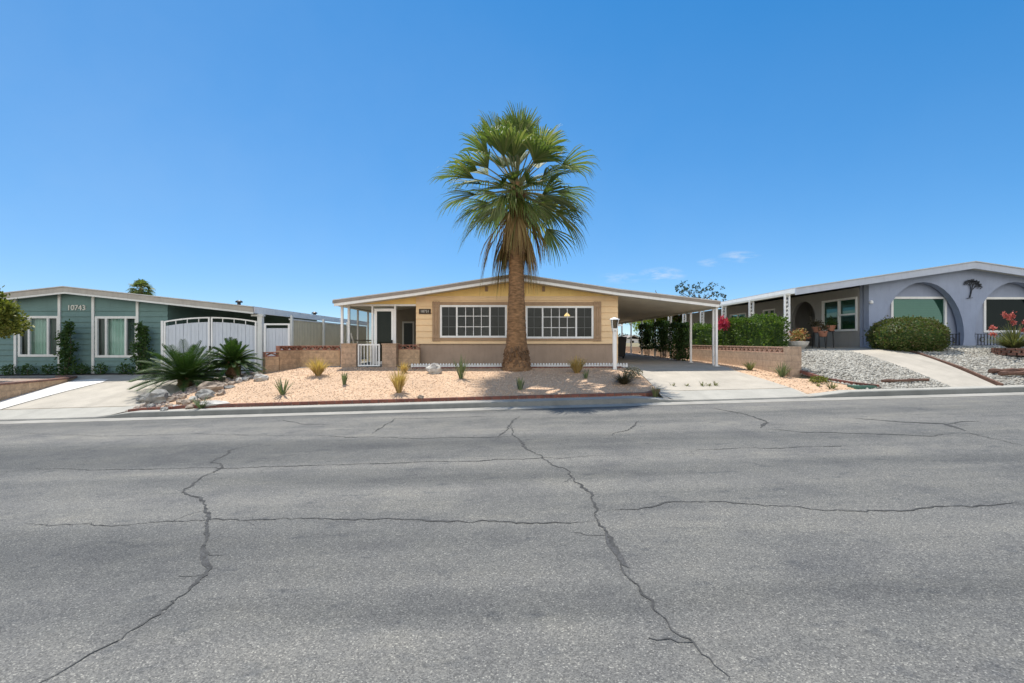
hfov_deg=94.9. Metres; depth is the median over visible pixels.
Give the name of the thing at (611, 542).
road crack
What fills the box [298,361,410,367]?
porch pad
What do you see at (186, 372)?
sago palm
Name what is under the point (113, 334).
window
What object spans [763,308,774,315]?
window
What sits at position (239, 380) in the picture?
border rock
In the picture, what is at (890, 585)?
road
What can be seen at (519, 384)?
spiky plant
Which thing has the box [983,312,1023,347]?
red yucca
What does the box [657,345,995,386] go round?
walkway
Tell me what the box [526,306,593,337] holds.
window
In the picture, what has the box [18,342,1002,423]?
ground
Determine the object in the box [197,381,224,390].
boulder
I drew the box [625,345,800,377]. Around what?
boundary wall
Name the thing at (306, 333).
privacy fence
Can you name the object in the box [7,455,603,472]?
road crack
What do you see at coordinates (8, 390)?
planter wall
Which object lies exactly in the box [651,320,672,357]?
columnar shrub
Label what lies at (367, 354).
porch gate
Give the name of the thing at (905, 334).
round bush
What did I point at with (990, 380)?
timber edging
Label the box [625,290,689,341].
leafy tree
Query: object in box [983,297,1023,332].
window
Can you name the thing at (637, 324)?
leafy tree
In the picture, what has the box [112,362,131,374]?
shrub
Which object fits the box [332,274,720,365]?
house
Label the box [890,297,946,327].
window
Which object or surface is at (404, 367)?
dry grass
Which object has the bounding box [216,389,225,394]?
border rock
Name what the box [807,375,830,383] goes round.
mound plant
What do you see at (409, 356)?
garden wall
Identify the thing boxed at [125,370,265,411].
river stones
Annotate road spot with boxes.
[200,547,209,567]
[605,536,627,566]
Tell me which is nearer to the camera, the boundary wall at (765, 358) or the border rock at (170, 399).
the border rock at (170, 399)
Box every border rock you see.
[160,407,167,410]
[166,396,177,401]
[179,393,186,398]
[180,399,190,404]
[185,404,193,408]
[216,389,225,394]
[224,385,234,388]
[236,377,242,382]
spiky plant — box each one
[273,378,290,394]
[341,372,349,384]
[452,354,470,378]
[515,376,523,389]
[582,370,588,378]
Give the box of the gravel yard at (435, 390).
[160,367,655,408]
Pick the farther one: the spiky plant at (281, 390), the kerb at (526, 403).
the spiky plant at (281, 390)
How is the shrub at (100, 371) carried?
on the soil bed at (76, 374)
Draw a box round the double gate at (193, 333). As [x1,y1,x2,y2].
[161,317,256,372]
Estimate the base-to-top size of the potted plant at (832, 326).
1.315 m
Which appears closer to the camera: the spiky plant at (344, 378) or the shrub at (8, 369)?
the spiky plant at (344, 378)
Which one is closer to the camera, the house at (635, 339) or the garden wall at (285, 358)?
the garden wall at (285, 358)
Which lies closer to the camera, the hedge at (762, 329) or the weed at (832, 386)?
the weed at (832, 386)
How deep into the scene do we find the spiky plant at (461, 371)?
13.84 m
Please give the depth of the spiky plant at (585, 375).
13.61 m
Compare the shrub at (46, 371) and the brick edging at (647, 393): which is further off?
the shrub at (46, 371)
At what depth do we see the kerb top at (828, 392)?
11.63 m
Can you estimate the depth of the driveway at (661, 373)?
14.26 m
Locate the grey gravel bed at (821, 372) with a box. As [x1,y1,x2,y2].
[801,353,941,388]
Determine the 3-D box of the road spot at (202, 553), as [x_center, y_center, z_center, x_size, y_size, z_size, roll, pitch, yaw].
[-2.386,1.664,3.638,0.052,0.010,0.527,0,0,-39]
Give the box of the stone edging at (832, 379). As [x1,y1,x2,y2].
[800,370,879,386]
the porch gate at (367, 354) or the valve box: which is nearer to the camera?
the valve box
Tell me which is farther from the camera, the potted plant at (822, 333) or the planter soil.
the potted plant at (822, 333)
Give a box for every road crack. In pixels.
[5,517,588,525]
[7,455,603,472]
[39,446,243,682]
[372,416,478,432]
[510,426,729,680]
[604,501,1022,511]
[715,408,772,427]
[776,429,956,435]
[859,418,965,430]
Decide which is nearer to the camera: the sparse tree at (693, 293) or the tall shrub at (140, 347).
the tall shrub at (140, 347)
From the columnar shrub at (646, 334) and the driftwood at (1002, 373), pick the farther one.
the columnar shrub at (646, 334)
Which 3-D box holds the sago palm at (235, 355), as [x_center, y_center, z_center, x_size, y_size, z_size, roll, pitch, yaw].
[-8.801,0.558,14.842,1.900,1.425,1.865,0,0,0]
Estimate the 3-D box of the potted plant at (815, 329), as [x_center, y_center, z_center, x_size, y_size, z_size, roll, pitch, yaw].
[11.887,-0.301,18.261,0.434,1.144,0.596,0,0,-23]
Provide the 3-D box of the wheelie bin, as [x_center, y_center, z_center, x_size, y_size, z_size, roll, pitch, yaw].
[4.950,0.287,22.025,0.700,1.027,0.830,0,0,0]
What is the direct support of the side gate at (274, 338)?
on the ground at (660, 396)
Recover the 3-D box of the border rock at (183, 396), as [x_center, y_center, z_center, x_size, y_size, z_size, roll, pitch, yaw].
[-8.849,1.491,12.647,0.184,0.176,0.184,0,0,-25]
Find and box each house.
[0,286,366,373]
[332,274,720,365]
[623,335,638,342]
[668,261,1023,347]
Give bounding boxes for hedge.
[674,321,720,345]
[718,312,792,346]
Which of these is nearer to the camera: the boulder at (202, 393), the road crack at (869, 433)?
the road crack at (869, 433)
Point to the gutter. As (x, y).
(515, 407)
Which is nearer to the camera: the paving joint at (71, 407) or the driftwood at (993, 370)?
the paving joint at (71, 407)
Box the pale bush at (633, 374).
[622,366,642,377]
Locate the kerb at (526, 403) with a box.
[0,387,1023,420]
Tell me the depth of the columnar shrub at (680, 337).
20.26 m
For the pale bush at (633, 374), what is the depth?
13.76 m
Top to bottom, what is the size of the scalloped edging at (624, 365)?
0.215 m
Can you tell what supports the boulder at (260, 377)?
on the gravel yard at (435, 390)
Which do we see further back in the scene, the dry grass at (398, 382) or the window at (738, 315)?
the window at (738, 315)
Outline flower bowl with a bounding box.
[785,328,810,349]
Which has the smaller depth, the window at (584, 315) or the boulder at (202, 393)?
the boulder at (202, 393)
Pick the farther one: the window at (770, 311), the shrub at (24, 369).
the window at (770, 311)
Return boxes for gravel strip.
[628,352,856,393]
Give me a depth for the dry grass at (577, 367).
14.40 m
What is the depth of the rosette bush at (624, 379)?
12.81 m
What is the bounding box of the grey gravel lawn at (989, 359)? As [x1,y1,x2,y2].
[870,347,1023,384]
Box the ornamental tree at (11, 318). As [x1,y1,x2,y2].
[0,285,34,338]
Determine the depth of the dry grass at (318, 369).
14.48 m
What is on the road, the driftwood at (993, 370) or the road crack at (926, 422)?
the road crack at (926, 422)
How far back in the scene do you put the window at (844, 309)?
18.44 m
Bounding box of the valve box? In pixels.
[847,385,876,388]
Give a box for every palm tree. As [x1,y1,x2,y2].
[125,278,155,295]
[431,100,600,371]
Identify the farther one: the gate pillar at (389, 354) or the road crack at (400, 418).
the gate pillar at (389, 354)
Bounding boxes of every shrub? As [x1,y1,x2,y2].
[0,364,20,375]
[18,363,38,374]
[40,364,57,374]
[52,319,84,374]
[72,363,91,373]
[91,362,109,373]
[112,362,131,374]
[124,320,157,375]
[638,322,653,355]
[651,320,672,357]
[666,321,693,360]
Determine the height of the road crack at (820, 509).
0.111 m
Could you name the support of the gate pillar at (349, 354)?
on the ground at (660, 396)
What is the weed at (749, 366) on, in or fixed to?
on the gravel strip
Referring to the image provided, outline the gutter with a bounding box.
[0,392,1023,423]
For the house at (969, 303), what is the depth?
17.36 m
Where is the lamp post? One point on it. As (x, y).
(614, 324)
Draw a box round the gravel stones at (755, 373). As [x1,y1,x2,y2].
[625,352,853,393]
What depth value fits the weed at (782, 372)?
13.84 m
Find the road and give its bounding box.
[0,395,1023,682]
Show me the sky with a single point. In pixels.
(285, 155)
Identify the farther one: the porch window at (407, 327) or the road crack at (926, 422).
the porch window at (407, 327)
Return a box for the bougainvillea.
[718,315,729,344]
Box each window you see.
[18,316,57,356]
[95,316,135,357]
[402,322,413,348]
[440,305,506,337]
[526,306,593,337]
[730,313,745,318]
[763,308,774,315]
[822,297,856,330]
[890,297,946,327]
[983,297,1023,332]
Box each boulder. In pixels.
[136,393,149,402]
[144,389,170,403]
[195,389,215,398]
[195,400,229,406]
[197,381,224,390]
[253,374,268,380]
[426,363,441,373]
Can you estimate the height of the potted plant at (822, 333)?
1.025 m
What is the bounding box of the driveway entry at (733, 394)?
[660,388,806,399]
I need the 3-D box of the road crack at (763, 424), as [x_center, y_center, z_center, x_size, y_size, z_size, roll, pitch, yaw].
[4.527,1.467,9.220,0.581,0.016,2.379,0,0,0]
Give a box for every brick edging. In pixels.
[128,389,659,411]
[412,366,621,368]
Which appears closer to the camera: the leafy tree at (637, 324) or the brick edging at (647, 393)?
the brick edging at (647, 393)
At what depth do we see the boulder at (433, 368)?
14.65 m
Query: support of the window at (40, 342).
in the house at (102, 320)
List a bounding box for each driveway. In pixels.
[3,371,249,415]
[618,353,813,399]
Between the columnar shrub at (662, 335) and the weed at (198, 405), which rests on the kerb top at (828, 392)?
the weed at (198, 405)
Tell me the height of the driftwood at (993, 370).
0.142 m
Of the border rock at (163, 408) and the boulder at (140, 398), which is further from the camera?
the boulder at (140, 398)
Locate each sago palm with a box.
[128,339,233,392]
[201,337,265,378]
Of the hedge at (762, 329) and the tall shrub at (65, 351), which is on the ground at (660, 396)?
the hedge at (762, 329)
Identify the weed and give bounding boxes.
[190,394,211,408]
[648,386,658,396]
[740,361,755,369]
[773,362,791,376]
[824,380,838,388]
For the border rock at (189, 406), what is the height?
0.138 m
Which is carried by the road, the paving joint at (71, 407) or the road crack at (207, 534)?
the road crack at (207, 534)
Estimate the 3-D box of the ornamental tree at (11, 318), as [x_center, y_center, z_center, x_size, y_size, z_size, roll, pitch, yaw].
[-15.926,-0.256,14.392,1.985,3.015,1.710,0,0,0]
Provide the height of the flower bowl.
0.783 m
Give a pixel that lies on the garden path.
(47, 391)
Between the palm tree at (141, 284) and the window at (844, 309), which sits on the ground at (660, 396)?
the palm tree at (141, 284)
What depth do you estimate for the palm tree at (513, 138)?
15.11 m
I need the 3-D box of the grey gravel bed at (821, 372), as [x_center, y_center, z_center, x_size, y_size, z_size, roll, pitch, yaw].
[9.775,0.747,14.555,2.650,0.913,5.490,0,0,0]
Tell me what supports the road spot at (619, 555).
on the road
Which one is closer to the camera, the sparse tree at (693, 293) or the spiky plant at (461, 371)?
the spiky plant at (461, 371)
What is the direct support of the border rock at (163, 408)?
on the kerb top at (828, 392)
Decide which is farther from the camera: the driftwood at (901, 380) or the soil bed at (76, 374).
the soil bed at (76, 374)
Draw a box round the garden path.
[0,379,107,408]
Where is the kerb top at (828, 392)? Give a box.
[8,385,1023,419]
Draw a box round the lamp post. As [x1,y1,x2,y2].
[609,317,622,369]
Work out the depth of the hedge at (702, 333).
21.23 m
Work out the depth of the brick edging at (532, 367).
15.75 m
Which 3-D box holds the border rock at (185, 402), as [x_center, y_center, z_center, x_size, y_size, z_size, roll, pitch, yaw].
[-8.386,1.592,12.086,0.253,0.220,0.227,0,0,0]
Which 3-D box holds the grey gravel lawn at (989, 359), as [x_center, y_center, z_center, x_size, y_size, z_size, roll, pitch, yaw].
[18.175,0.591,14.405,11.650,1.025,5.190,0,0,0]
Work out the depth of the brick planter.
13.97 m
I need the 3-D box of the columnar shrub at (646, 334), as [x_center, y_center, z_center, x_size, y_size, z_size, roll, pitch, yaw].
[7.497,-0.147,26.027,1.061,1.946,1.077,0,0,0]
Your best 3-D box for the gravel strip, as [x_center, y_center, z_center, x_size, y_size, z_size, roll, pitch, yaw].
[8.075,1.015,23.905,1.650,0.612,24.190,0,0,0]
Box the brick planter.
[991,348,1023,355]
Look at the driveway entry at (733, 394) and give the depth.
12.05 m
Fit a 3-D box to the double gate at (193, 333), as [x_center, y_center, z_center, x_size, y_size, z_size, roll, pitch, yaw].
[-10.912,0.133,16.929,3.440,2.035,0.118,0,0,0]
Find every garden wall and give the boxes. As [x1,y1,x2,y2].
[263,346,340,372]
[398,345,419,366]
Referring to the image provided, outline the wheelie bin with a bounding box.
[618,337,626,357]
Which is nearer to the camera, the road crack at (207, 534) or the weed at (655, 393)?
the road crack at (207, 534)
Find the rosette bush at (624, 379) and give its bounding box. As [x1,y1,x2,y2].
[611,371,636,384]
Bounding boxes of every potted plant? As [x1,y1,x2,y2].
[808,319,821,347]
[816,322,829,347]
[824,314,837,347]
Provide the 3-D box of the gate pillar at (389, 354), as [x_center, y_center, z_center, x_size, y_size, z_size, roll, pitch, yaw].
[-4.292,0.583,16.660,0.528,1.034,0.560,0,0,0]
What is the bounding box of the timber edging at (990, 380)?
[907,350,1003,385]
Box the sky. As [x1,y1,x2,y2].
[0,0,1023,341]
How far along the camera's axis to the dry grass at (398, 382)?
12.51 m
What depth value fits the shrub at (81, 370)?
16.67 m
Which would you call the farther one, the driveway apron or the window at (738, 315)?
the window at (738, 315)
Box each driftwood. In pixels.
[881,378,929,381]
[988,368,1023,372]
[998,371,1023,375]
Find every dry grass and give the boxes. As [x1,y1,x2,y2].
[303,357,329,375]
[385,368,408,392]
[398,362,410,371]
[565,355,586,372]
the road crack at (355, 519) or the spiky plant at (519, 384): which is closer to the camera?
the road crack at (355, 519)
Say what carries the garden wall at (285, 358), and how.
on the ground at (660, 396)
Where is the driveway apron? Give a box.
[0,405,139,419]
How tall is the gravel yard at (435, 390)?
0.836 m
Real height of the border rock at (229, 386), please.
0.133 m
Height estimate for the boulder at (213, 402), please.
0.201 m
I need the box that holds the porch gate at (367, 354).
[358,344,379,365]
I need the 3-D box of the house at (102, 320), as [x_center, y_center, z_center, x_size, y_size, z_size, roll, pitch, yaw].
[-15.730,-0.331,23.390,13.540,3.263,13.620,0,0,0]
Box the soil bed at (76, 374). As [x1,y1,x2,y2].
[0,373,155,375]
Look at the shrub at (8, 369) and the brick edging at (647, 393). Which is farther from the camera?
the shrub at (8, 369)
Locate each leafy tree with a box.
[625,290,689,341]
[629,321,656,334]
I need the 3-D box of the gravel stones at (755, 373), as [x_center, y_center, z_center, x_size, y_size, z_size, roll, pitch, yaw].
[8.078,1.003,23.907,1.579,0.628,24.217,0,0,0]
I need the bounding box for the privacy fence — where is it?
[289,315,366,358]
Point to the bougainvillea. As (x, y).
(723, 323)
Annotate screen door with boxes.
[374,308,393,363]
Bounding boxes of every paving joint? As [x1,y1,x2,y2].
[0,404,140,409]
[660,387,789,390]
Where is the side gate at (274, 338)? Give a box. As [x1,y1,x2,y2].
[264,323,289,355]
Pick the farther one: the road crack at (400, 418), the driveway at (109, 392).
the driveway at (109, 392)
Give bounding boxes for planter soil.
[0,376,59,382]
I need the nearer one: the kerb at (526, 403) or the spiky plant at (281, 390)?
the kerb at (526, 403)
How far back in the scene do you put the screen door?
17.09 m
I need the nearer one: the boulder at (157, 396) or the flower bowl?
the boulder at (157, 396)
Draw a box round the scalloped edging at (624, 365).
[411,363,627,367]
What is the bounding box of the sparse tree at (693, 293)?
[674,280,726,300]
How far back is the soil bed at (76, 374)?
16.72 m
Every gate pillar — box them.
[340,343,361,366]
[381,343,399,366]
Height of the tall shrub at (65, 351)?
2.183 m
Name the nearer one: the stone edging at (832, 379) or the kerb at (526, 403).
the kerb at (526, 403)
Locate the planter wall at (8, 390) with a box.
[0,375,77,400]
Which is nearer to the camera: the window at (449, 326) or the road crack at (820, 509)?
the road crack at (820, 509)
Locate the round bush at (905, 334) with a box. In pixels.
[862,314,954,351]
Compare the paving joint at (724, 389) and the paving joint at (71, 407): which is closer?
the paving joint at (71, 407)

